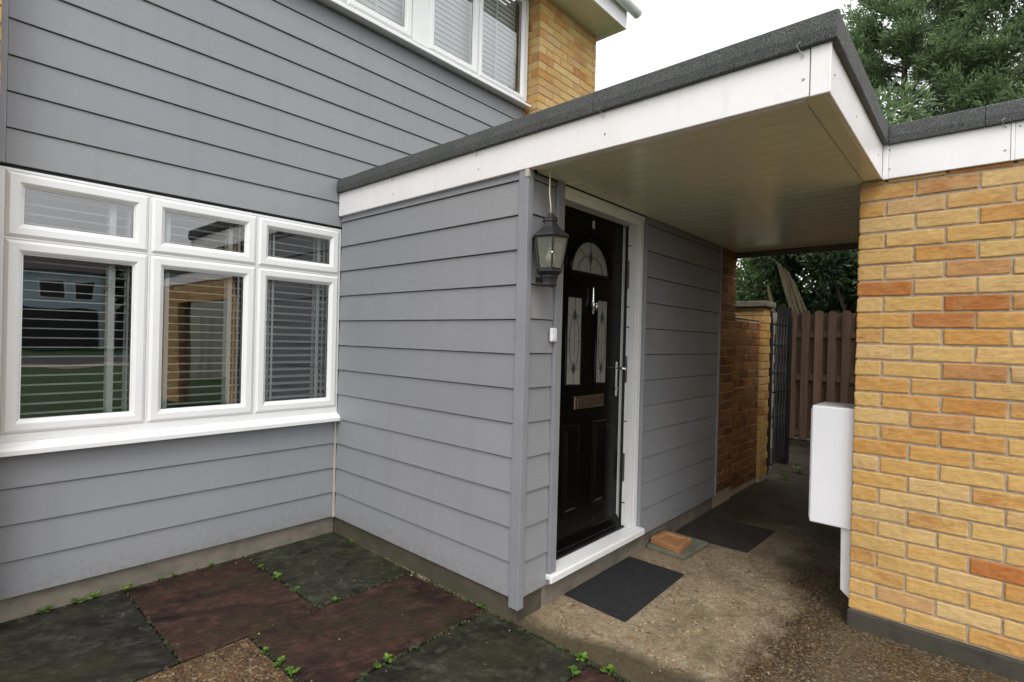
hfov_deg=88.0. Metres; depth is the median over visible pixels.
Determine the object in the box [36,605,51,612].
weed
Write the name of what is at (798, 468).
weed
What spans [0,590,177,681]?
paving slab
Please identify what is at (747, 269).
garden shrub
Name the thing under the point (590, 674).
paving slab
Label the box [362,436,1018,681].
path
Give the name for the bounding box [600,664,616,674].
weed
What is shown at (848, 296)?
laurel shrub
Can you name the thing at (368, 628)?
paving slab
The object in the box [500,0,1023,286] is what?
sky
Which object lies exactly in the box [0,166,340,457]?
window
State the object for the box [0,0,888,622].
house
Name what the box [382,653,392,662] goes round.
weed
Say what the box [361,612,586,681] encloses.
paving slab
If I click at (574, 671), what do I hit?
weed
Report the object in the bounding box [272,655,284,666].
weed
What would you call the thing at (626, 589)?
door mat
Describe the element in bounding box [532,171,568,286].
wall lantern
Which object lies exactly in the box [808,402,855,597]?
meter cabinet
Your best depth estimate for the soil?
2.27 m
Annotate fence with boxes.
[789,310,857,447]
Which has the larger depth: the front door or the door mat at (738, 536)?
the door mat at (738, 536)
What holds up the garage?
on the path
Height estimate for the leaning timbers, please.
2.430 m
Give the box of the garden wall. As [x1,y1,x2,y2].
[730,301,775,496]
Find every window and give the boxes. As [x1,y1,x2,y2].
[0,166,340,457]
[314,0,530,108]
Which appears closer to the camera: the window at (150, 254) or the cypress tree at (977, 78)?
the window at (150, 254)
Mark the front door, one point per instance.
(594, 260)
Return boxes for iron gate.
[766,313,792,473]
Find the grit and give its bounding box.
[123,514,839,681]
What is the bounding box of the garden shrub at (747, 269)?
[735,256,813,312]
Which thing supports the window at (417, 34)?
in the house
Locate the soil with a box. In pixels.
[125,558,587,681]
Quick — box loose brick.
[651,530,691,553]
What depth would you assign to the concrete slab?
3.45 m
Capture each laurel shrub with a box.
[736,253,857,314]
[795,249,859,313]
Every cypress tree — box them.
[800,0,1016,279]
[857,0,1023,251]
[986,5,1023,100]
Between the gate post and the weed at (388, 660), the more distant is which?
the gate post
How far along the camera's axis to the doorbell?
2.65 m
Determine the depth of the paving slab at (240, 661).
2.14 m
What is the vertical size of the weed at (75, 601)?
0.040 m
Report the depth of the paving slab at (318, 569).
3.10 m
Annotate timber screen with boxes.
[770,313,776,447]
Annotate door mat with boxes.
[565,556,683,621]
[674,514,775,552]
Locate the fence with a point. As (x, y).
(824, 359)
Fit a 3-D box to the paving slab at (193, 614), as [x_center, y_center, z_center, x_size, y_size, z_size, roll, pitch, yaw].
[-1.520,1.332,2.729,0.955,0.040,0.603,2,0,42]
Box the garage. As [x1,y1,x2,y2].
[846,98,1023,681]
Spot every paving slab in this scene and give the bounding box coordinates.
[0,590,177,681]
[125,557,316,663]
[136,638,291,681]
[247,529,410,608]
[250,574,483,681]
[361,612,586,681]
[569,666,620,681]
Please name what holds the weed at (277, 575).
on the soil
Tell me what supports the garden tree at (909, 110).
on the ground
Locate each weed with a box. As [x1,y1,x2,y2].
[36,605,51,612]
[71,598,83,602]
[81,590,99,598]
[259,647,268,653]
[272,571,280,578]
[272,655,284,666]
[285,666,299,677]
[373,661,381,668]
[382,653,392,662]
[569,665,580,676]
[575,652,588,661]
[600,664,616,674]
[793,466,805,473]
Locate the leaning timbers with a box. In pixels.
[766,256,806,313]
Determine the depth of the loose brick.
3.48 m
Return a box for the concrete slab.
[647,531,707,559]
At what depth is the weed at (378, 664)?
2.17 m
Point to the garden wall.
(749, 442)
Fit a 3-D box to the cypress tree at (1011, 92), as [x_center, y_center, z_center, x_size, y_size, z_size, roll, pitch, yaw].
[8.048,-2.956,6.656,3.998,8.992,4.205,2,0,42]
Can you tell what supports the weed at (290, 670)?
on the soil
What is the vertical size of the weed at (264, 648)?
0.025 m
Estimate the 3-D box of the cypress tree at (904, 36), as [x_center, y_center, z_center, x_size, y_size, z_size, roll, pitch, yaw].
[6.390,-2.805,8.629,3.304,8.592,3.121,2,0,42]
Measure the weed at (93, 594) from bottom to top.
0.043 m
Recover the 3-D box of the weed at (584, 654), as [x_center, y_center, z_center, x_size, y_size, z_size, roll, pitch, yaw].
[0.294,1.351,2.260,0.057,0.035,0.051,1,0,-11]
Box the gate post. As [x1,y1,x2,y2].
[773,307,791,463]
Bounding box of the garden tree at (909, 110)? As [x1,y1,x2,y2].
[872,74,939,130]
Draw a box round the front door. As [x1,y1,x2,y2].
[556,205,626,553]
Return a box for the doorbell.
[549,328,556,341]

